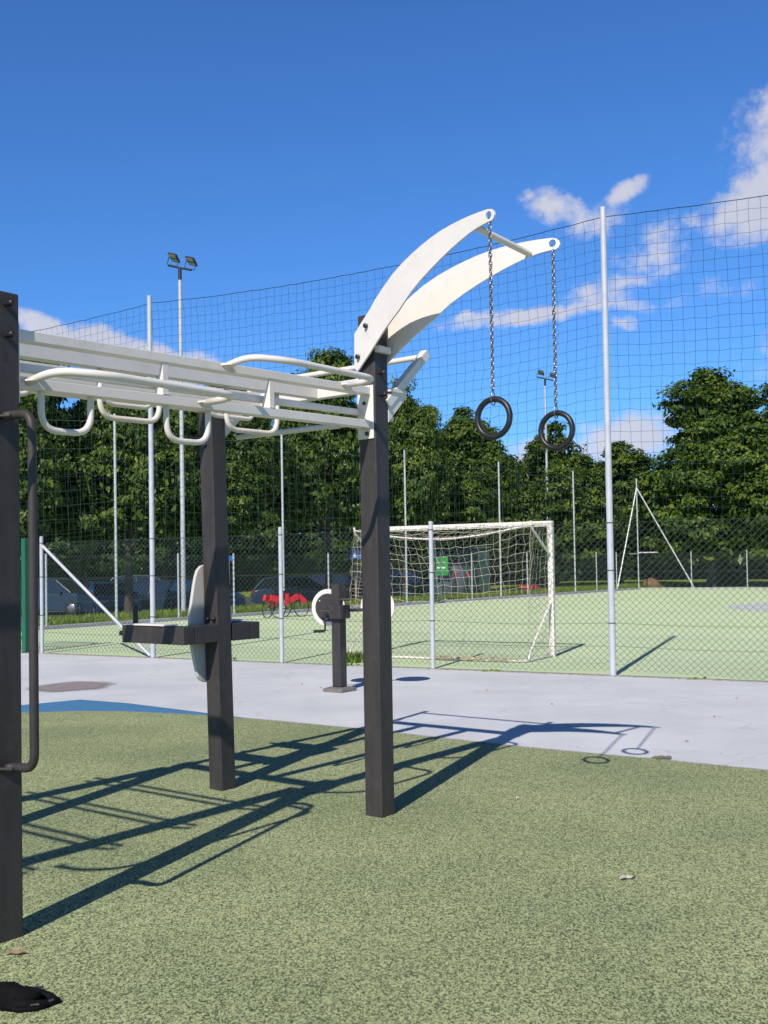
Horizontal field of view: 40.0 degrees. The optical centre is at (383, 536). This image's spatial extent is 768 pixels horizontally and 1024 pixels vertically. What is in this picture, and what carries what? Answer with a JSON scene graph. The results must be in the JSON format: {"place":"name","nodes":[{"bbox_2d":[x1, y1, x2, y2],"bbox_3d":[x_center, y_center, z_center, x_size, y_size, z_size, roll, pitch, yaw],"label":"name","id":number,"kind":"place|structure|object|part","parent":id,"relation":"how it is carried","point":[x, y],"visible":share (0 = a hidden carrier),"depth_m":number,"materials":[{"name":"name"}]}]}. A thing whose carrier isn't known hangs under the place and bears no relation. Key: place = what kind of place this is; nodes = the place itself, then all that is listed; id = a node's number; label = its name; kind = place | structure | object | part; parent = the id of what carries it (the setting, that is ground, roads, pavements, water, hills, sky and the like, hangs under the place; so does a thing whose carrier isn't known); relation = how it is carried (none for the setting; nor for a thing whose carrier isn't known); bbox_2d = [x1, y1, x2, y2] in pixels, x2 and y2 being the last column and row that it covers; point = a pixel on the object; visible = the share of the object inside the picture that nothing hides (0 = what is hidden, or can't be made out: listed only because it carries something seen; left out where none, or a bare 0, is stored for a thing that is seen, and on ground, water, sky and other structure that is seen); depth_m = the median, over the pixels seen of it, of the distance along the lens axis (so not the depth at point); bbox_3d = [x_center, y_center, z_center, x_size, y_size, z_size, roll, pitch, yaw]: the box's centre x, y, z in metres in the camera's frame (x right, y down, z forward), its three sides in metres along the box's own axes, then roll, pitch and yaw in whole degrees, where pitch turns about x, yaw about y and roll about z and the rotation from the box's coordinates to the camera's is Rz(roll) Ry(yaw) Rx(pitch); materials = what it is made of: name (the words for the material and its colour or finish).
{"place":"outdoors","nodes":[
{"label":"outdoors","id":0,"kind":"place"},
{"bbox_2d":[21,597,259,617],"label":"car park","id":1,"kind":"structure","parent":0,"point":[64,611],"depth_m":46.39,"materials":[{"name":"grey asphalt"}]},
{"bbox_2d":[21,578,88,614],"bbox_3d":[-13.741,2.497,43.960,4.142,1.524,1.924,-1,-2,12],"label":"parked car","id":2,"kind":"object","parent":1,"relation":"on","point":[68,585],"visible":0.16,"depth_m":43.10,"materials":[{"name":"blue paint"}]},
{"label":"windows","id":3,"kind":"part","parent":2,"relation":"part of","materials":[{"name":"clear glass"}]},
{"bbox_2d":[77,580,141,615],"bbox_3d":[-10.560,2.402,40.445,1.924,1.422,3.878,0,-2,-28],"label":"parked car","id":4,"kind":"object","parent":1,"relation":"on","point":[102,596],"visible":0.49,"depth_m":39.67,"materials":[{"name":"grey paint"}]},
{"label":"windows","id":5,"kind":"part","parent":4,"relation":"part of","materials":[{"name":"black glass"}]},
{"bbox_2d":[111,575,160,581],"bbox_3d":[-11.777,2.583,51.955,3.959,1.376,1.924,-1,-2,-10],"label":"parked car","id":6,"kind":"object","parent":1,"relation":"on","point":[141,578],"visible":0.04,"depth_m":51.28,"materials":[{"name":"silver metal"}]},
{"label":"windows","id":7,"kind":"part","parent":6,"relation":"part of","materials":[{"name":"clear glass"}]},
{"bbox_2d":[133,580,172,611],"bbox_3d":[-8.769,2.462,42.954,3.959,1.376,1.924,-2,-2,30],"label":"parked car","id":8,"kind":"object","parent":1,"relation":"on","point":[145,595],"visible":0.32,"depth_m":42.43,"materials":[{"name":"blue paint"}]},
{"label":"windows","id":9,"kind":"part","parent":8,"relation":"part of","materials":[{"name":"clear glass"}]},
{"bbox_2d":[166,578,244,609],"bbox_3d":[-6.970,2.298,40.957,1.924,1.376,3.959,0,-2,-35],"label":"parked car","id":10,"kind":"object","parent":1,"relation":"on","point":[190,581],"visible":0.25,"depth_m":40.78,"materials":[{"name":"blue paint"}]},
{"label":"windows","id":11,"kind":"part","parent":10,"relation":"part of","materials":[{"name":"black glass"}]},
{"bbox_2d":[251,576,324,604],"bbox_3d":[-3.808,2.420,45.954,3.959,1.376,1.924,-1,-2,-8],"label":"parked car","id":12,"kind":"object","parent":1,"relation":"on","point":[261,588],"visible":0.33,"depth_m":45.18,"materials":[{"name":"black paint"}]},
{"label":"windows","id":13,"kind":"part","parent":12,"relation":"part of","materials":[{"name":"black glass"}]},
{"bbox_2d":[305,573,361,599],"bbox_3d":[-1.754,2.389,47.950,3.878,1.422,1.924,-1,-2,20],"label":"parked car","id":14,"kind":"object","parent":1,"relation":"on","point":[338,579],"visible":0.1,"depth_m":47.28,"materials":[{"name":"black paint"}]},
{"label":"windows","id":15,"kind":"part","parent":14,"relation":"part of","materials":[{"name":"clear glass"}]},
{"bbox_2d":[0,711,767,1023],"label":"play surface","id":16,"kind":"object","parent":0,"point":[287,880],"visible":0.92,"depth_m":4.62,"materials":[{"name":"green rubber"}]},
{"bbox_2d":[5,950,26,953],"bbox_3d":[-1.335,1.507,3.834,0.078,0.014,0.026,-1,-2,0],"label":"dry leaf","id":17,"kind":"object","parent":16,"relation":"on","point":[16,951],"visible":1,"depth_m":3.83,"materials":[{"name":"brown plant"}]},
{"bbox_2d":[0,981,60,1012],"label":"black bag","id":18,"kind":"object","parent":16,"relation":"on","point":[16,997],"visible":1,"depth_m":3.36,"materials":[{"name":"fabric"}]},
{"bbox_2d":[0,209,560,943],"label":"climbing frame","id":19,"kind":"object","parent":16,"relation":"on","point":[394,321],"visible":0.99,"depth_m":5.62,"materials":[{"name":"grey paint"}]},
{"bbox_2d":[475,217,512,439],"bbox_3d":[0.520,-1.004,5.096,0.210,1.080,0.045,-2,-2,42],"label":"gym ring","id":20,"kind":"object","parent":19,"relation":"hanging from","point":[509,420],"visible":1,"depth_m":5.09,"materials":[{"name":"black rubber"}]},
{"bbox_2d":[538,245,574,450],"bbox_3d":[0.883,-0.976,5.462,0.210,1.070,0.045,-2,-2,42],"label":"gym ring","id":21,"kind":"object","parent":19,"relation":"hanging from","point":[546,418],"visible":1,"depth_m":5.46,"materials":[{"name":"black rubber"}]},
{"bbox_2d":[47,711,765,769],"bbox_3d":[-0.021,1.601,7.806,18.006,0.001,2.992,-2,-2,20],"label":"surface joint","id":22,"kind":"object","parent":16,"relation":"on","point":[469,740],"visible":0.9,"depth_m":8.13,"materials":[{"name":"grey concrete"}]},
{"bbox_2d":[620,875,633,878],"bbox_3d":[1.064,1.489,4.624,0.075,0.014,0.038,0,-2,-17],"label":"dry leaf","id":23,"kind":"object","parent":16,"relation":"on","point":[626,876],"visible":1,"depth_m":4.62,"materials":[{"name":"beige plant"}]},
{"bbox_2d":[0,0,767,535],"label":"sky","id":24,"kind":"structure","parent":0,"point":[265,144],"materials":[{"name":"blue"}]},
{"bbox_2d":[21,590,767,769],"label":"pavement","id":25,"kind":"structure","parent":0,"point":[649,718],"depth_m":10.67,"materials":[{"name":"grey paint"}]},
{"bbox_2d":[39,681,109,690],"bbox_3d":[-3.721,1.794,12.634,2.000,0.001,2.150,-1,-2,0],"label":"pavement stain","id":26,"kind":"object","parent":25,"relation":"on","point":[71,686],"visible":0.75,"depth_m":12.64,"materials":[{"name":"concrete"}]},
{"bbox_2d":[21,700,250,718],"bbox_3d":[-4.347,1.744,10.257,6.250,0.001,2.195,-1,-2,0],"label":"blue surface","id":27,"kind":"object","parent":25,"relation":"on","point":[79,705],"visible":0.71,"depth_m":10.66,"materials":[{"name":"rubber"}]},
{"bbox_2d":[312,584,394,692],"bbox_3d":[-0.342,1.123,11.773,0.936,1.188,0.388,-1,-2,0],"label":"hand cycle station","id":28,"kind":"object","parent":25,"relation":"on","point":[330,607],"visible":0.67,"depth_m":11.73,"materials":[{"name":"grey paint"}]},
{"bbox_2d":[21,652,767,682],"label":"fence footing","id":29,"kind":"object","parent":25,"relation":"on","point":[439,668],"visible":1,"depth_m":13.77,"materials":[{"name":"grey concrete"}]},
{"bbox_2d":[20,206,767,679],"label":"chain link fence","id":30,"kind":"object","parent":29,"relation":"on","point":[432,620],"visible":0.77,"depth_m":13.83,"materials":[{"name":"grey metal"}]},
{"bbox_2d":[20,538,28,652],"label":"gate","id":31,"kind":"structure","parent":30,"relation":"attached to","point":[24,588],"depth_m":17.88,"materials":[{"name":"green metal"}]},
{"bbox_2d":[20,195,767,554],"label":"ball net","id":32,"kind":"object","parent":30,"relation":"hanging from","point":[654,463],"visible":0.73,"depth_m":13.84,"materials":[{"name":"black"}]},
{"bbox_2d":[651,755,671,758],"bbox_3d":[1.949,1.553,7.420,0.144,0.028,0.038,-1,-2,0],"label":"dirt clod","id":33,"kind":"object","parent":25,"relation":"on","point":[662,757],"visible":1,"depth_m":7.41,"materials":[{"name":"brown soil"}]},
{"bbox_2d":[21,589,767,680],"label":"court surface","id":34,"kind":"object","parent":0,"point":[704,617],"visible":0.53,"depth_m":19.90,"materials":[{"name":"green"}]},
{"bbox_2d":[262,587,291,617],"bbox_3d":[-2.909,1.812,28.933,0.435,0.841,1.318,8,3,32],"label":"bicycle","id":35,"kind":"object","parent":34,"relation":"on","point":[265,597],"visible":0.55,"depth_m":28.72,"materials":[{"name":"red metal"}]},
{"bbox_2d":[269,587,308,617],"bbox_3d":[-2.583,1.802,28.796,1.318,0.841,0.435,0,-8,-42],"label":"bicycle","id":36,"kind":"object","parent":34,"relation":"on","point":[301,598],"visible":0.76,"depth_m":28.82,"materials":[{"name":"red plastic"}]},
{"bbox_2d":[346,650,362,662],"bbox_3d":[-0.385,1.709,15.077,0.453,0.193,0.364,-2,-2,21],"label":"weed","id":37,"kind":"object","parent":34,"relation":"on","point":[354,658],"visible":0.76,"depth_m":15.05,"materials":[{"name":"green plant"}]},
{"bbox_2d":[21,587,767,630],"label":"kerb","id":38,"kind":"structure","parent":34,"relation":"on","point":[233,615],"depth_m":33.68,"materials":[{"name":"concrete"}]},
{"bbox_2d":[21,414,634,625],"bbox_3d":[0.094,-0.269,35.302,0.106,5.400,38.491,-2,-2,38],"label":"chain link fence","id":39,"kind":"object","parent":38,"relation":"on","point":[178,555],"visible":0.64,"depth_m":31.66,"materials":[{"name":"metal"}]},
{"bbox_2d":[19,419,633,563],"bbox_3d":[0.678,-0.992,36.155,0.158,3.638,36.442,-2,-2,38],"label":"ball net","id":40,"kind":"object","parent":39,"relation":"hanging from","point":[257,464],"visible":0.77,"depth_m":32.58,"materials":[{"name":"grey"}]},
{"bbox_2d":[617,478,767,589],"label":"chain link fence","id":41,"kind":"object","parent":38,"relation":"on","point":[635,495],"visible":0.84,"depth_m":49.55,"materials":[{"name":"metal"}]},
{"bbox_2d":[64,645,766,668],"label":"court line","id":42,"kind":"object","parent":34,"relation":"on","point":[543,661],"visible":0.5,"depth_m":14.73,"materials":[{"name":"white paint"}]},
{"bbox_2d":[433,540,436,603],"bbox_3d":[1.725,1.249,36.979,0.200,2.400,0.200,-1,-2,0],"label":"green post","id":43,"kind":"object","parent":34,"relation":"on","point":[435,589],"visible":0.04,"depth_m":36.88,"materials":[{"name":"metal"}]},
{"bbox_2d":[346,521,555,661],"bbox_3d":[0.906,0.802,15.781,3.010,2.000,1.256,-2,-2,30],"label":"football goal","id":44,"kind":"object","parent":34,"relation":"on","point":[551,601],"visible":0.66,"depth_m":15.54,"materials":[{"name":"white paint"}]},
{"bbox_2d":[405,632,767,639],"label":"court line","id":45,"kind":"object","parent":34,"relation":"on","point":[602,636],"depth_m":19.64,"materials":[{"name":"white paint"}]},
{"bbox_2d":[726,603,767,610],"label":"court circle","id":46,"kind":"object","parent":34,"relation":"on","point":[755,607],"visible":0.91,"depth_m":30.12,"materials":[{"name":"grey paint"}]},
{"bbox_2d":[235,578,767,596],"bbox_3d":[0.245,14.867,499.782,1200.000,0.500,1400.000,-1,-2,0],"label":"ground","id":47,"kind":"structure","parent":0,"point":[761,583],"depth_m":64.69,"materials":[{"name":"green plant"}]},
{"bbox_2d":[19,359,85,552],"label":"leafy tree","id":48,"kind":"object","parent":47,"relation":"on","point":[54,471],"visible":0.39,"depth_m":31.82,"materials":[{"name":"green plant"}]},
{"bbox_2d":[26,420,120,581],"bbox_3d":[-17.232,-1.729,60.284,8.718,10.483,8.741,0,-2,-30],"label":"dark tree","id":49,"kind":"object","parent":47,"relation":"on","point":[77,563],"visible":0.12,"depth_m":57.69,"materials":[{"name":"green plant"}]},
{"bbox_2d":[41,373,201,612],"bbox_3d":[-8.459,-1.653,34.512,5.667,9.014,5.282,0,-2,-25],"label":"leafy tree","id":50,"kind":"object","parent":47,"relation":"on","point":[100,437],"visible":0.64,"depth_m":33.22,"materials":[{"name":"green plant"}]},
{"bbox_2d":[95,518,251,579],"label":"dark tree","id":51,"kind":"object","parent":47,"relation":"on","point":[165,553],"visible":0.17,"depth_m":55.84,"materials":[{"name":"green plant"}]},
{"bbox_2d":[167,252,197,611],"bbox_3d":[-6.007,-3.113,31.665,1.081,10.934,0.312,-2,-2,25],"label":"floodlight mast","id":52,"kind":"object","parent":47,"relation":"on","point":[191,261],"visible":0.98,"depth_m":31.63,"materials":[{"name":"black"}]},
{"bbox_2d":[145,385,296,546],"bbox_3d":[-5.698,-1.598,36.891,5.085,8.847,5.481,-2,-2,31],"label":"leafy tree","id":53,"kind":"object","parent":47,"relation":"on","point":[240,507],"visible":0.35,"depth_m":35.77,"materials":[{"name":"green plant"}]},
{"bbox_2d":[229,556,232,579],"bbox_3d":[-6.448,1.994,43.990,0.440,2.350,0.070,-1,-2,0],"label":"road sign","id":54,"kind":"object","parent":47,"relation":"on","point":[230,559],"visible":0.1,"depth_m":43.98,"materials":[{"name":"blue metal"}]},
{"bbox_2d":[228,498,313,584],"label":"dark tree","id":55,"kind":"object","parent":47,"relation":"on","point":[261,531],"visible":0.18,"depth_m":59.74,"materials":[{"name":"green plant"}]},
{"bbox_2d":[266,345,360,588],"bbox_3d":[-2.308,-2.205,40.832,5.439,10.132,4.554,0,-2,-22],"label":"leafy tree","id":56,"kind":"object","parent":47,"relation":"on","point":[326,437],"visible":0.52,"depth_m":39.78,"materials":[{"name":"green plant"}]},
{"bbox_2d":[290,461,411,572],"bbox_3d":[-1.264,-1.867,60.261,7.750,10.220,7.770,0,-2,-31],"label":"dark tree","id":57,"kind":"object","parent":47,"relation":"on","point":[320,549],"visible":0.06,"depth_m":58.85,"materials":[{"name":"green plant"}]},
{"bbox_2d":[350,549,360,598],"bbox_3d":[-1.120,1.581,41.973,0.400,2.160,0.100,-1,-2,0],"label":"parking sign","id":58,"kind":"object","parent":47,"relation":"on","point":[352,553],"visible":0.6,"depth_m":41.95,"materials":[{"name":"blue metal"}]},
{"bbox_2d":[349,557,361,573],"bbox_3d":[-0.798,2.014,51.957,2.517,2.500,1.803,-1,-2,0],"label":"shrub","id":59,"kind":"object","parent":47,"relation":"on","point":[358,566],"visible":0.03,"depth_m":51.83,"materials":[{"name":"green plant"}]},
{"bbox_2d":[21,581,705,626],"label":"grass","id":60,"kind":"structure","parent":47,"relation":"on","point":[242,609],"depth_m":37.59,"materials":[{"name":"green plant"}]},
{"bbox_2d":[353,569,429,596],"bbox_3d":[0.558,2.150,46.953,3.878,1.422,1.924,-2,-2,35],"label":"parked car","id":61,"kind":"object","parent":47,"relation":"on","point":[396,583],"visible":0.23,"depth_m":46.00,"materials":[{"name":"black paint"}]},
{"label":"windows","id":62,"kind":"part","parent":61,"relation":"part of","materials":[{"name":"black glass"}]},
{"bbox_2d":[346,375,456,596],"bbox_3d":[0.745,-1.937,43.577,4.663,9.536,4.346,-1,-2,20],"label":"leafy tree","id":63,"kind":"object","parent":47,"relation":"on","point":[425,491],"visible":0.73,"depth_m":42.39,"materials":[{"name":"green plant"}]},
{"bbox_2d":[38,547,765,590],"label":"undergrowth","id":64,"kind":"object","parent":47,"relation":"on","point":[758,574],"visible":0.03,"depth_m":71.34,"materials":[{"name":"green plant"}]},
{"bbox_2d":[436,549,447,595],"bbox_3d":[2.353,1.503,43.199,0.540,2.000,0.090,-1,-2,-5],"label":"information board","id":65,"kind":"object","parent":47,"relation":"on","point":[443,570],"visible":0.63,"depth_m":43.17,"materials":[{"name":"green metal"}]},
{"bbox_2d":[436,567,455,595],"bbox_3d":[2.458,1.866,43.948,1.083,1.350,1.134,-1,-2,0],"label":"recycling container","id":66,"kind":"object","parent":47,"relation":"on","point":[449,583],"visible":0.35,"depth_m":43.49,"materials":[{"name":"grey plastic"}]},
{"bbox_2d":[394,516,498,574],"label":"dark tree","id":67,"kind":"object","parent":47,"relation":"on","point":[423,547],"visible":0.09,"depth_m":61.68,"materials":[{"name":"green plant"}]},
{"bbox_2d":[449,565,467,593],"bbox_3d":[2.971,1.864,44.448,1.083,1.350,1.134,-1,-2,0],"label":"recycling container","id":68,"kind":"object","parent":47,"relation":"on","point":[459,582],"visible":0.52,"depth_m":44.05,"materials":[{"name":"grey plastic"}]},
{"bbox_2d":[427,546,491,592],"bbox_3d":[3.358,1.532,46.974,2.800,2.110,1.400,-1,-2,0],"label":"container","id":69,"kind":"object","parent":47,"relation":"on","point":[481,549],"visible":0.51,"depth_m":46.38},
{"bbox_2d":[401,405,526,546],"bbox_3d":[3.504,-1.536,47.867,6.004,8.928,5.571,0,-2,-37],"label":"leafy tree","id":70,"kind":"object","parent":47,"relation":"on","point":[476,442],"visible":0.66,"depth_m":46.65,"materials":[{"name":"green plant"}]},
{"bbox_2d":[460,564,478,592],"bbox_3d":[3.495,1.861,44.948,1.083,1.350,1.134,-1,-2,0],"label":"recycling container","id":71,"kind":"object","parent":47,"relation":"on","point":[474,581],"visible":0.41,"depth_m":44.56,"materials":[{"name":"plastic"}]},
{"bbox_2d":[473,498,526,584],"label":"dark tree","id":72,"kind":"object","parent":47,"relation":"on","point":[496,556],"visible":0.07,"depth_m":64.42,"materials":[{"name":"green plant"}]},
{"bbox_2d":[519,583,539,594],"bbox_3d":[5.995,2.149,43.456,1.075,0.652,0.355,0,-2,-30],"label":"bicycle","id":73,"kind":"object","parent":47,"relation":"on","point":[525,588],"visible":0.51,"depth_m":43.39,"materials":[{"name":"red plastic"}]},
{"bbox_2d":[536,370,555,570],"bbox_3d":[8.449,-2.916,54.262,1.081,11.384,0.312,-2,-2,25],"label":"floodlight mast","id":74,"kind":"object","parent":47,"relation":"on","point":[540,372],"visible":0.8,"depth_m":54.31,"materials":[{"name":"black metal"}]},
{"bbox_2d":[487,421,624,586],"bbox_3d":[9.101,-1.624,56.135,7.322,9.234,6.839,-1,-2,3],"label":"leafy tree","id":75,"kind":"object","parent":47,"relation":"on","point":[537,510],"visible":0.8,"depth_m":54.68,"materials":[{"name":"green plant"}]},
{"bbox_2d":[585,441,600,458],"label":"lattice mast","id":76,"kind":"object","parent":47,"relation":"on","point":[587,452],"visible":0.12,"depth_m":300.58,"materials":[{"name":"metal"}]},
{"bbox_2d":[577,440,668,583],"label":"leafy tree","id":77,"kind":"object","parent":47,"relation":"on","point":[622,468],"visible":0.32,"depth_m":58.88,"materials":[{"name":"green plant"}]},
{"bbox_2d":[642,578,659,587],"bbox_3d":[13.520,2.356,53.450,0.992,0.520,0.780,5,-2,0],"label":"earth mound","id":78,"kind":"object","parent":47,"relation":"on","point":[651,580],"visible":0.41,"depth_m":53.18,"materials":[{"name":"brown soil"}]},
{"bbox_2d":[633,464,703,579],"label":"dark tree","id":79,"kind":"object","parent":47,"relation":"on","point":[666,566],"visible":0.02,"depth_m":73.31,"materials":[{"name":"green plant"}]},
{"bbox_2d":[618,366,767,586],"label":"leafy tree","id":80,"kind":"object","parent":47,"relation":"on","point":[662,507],"visible":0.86,"depth_m":51.01,"materials":[{"name":"green plant"}]},
{"bbox_2d":[715,557,746,585],"bbox_3d":[18.204,1.659,55.988,1.986,2.258,1.433,-1,-2,0],"label":"shrub","id":81,"kind":"object","parent":47,"relation":"on","point":[729,573],"visible":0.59,"depth_m":55.60,"materials":[{"name":"green plant"}]},
{"bbox_2d":[706,382,767,567],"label":"leafy tree","id":82,"kind":"object","parent":47,"relation":"on","point":[750,487],"visible":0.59,"depth_m":49.89,"materials":[{"name":"green plant"}]},
{"bbox_2d":[713,504,767,578],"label":"dark tree","id":83,"kind":"object","parent":47,"relation":"on","point":[766,573],"depth_m":69.99,"materials":[{"name":"green plant"}]}
]}

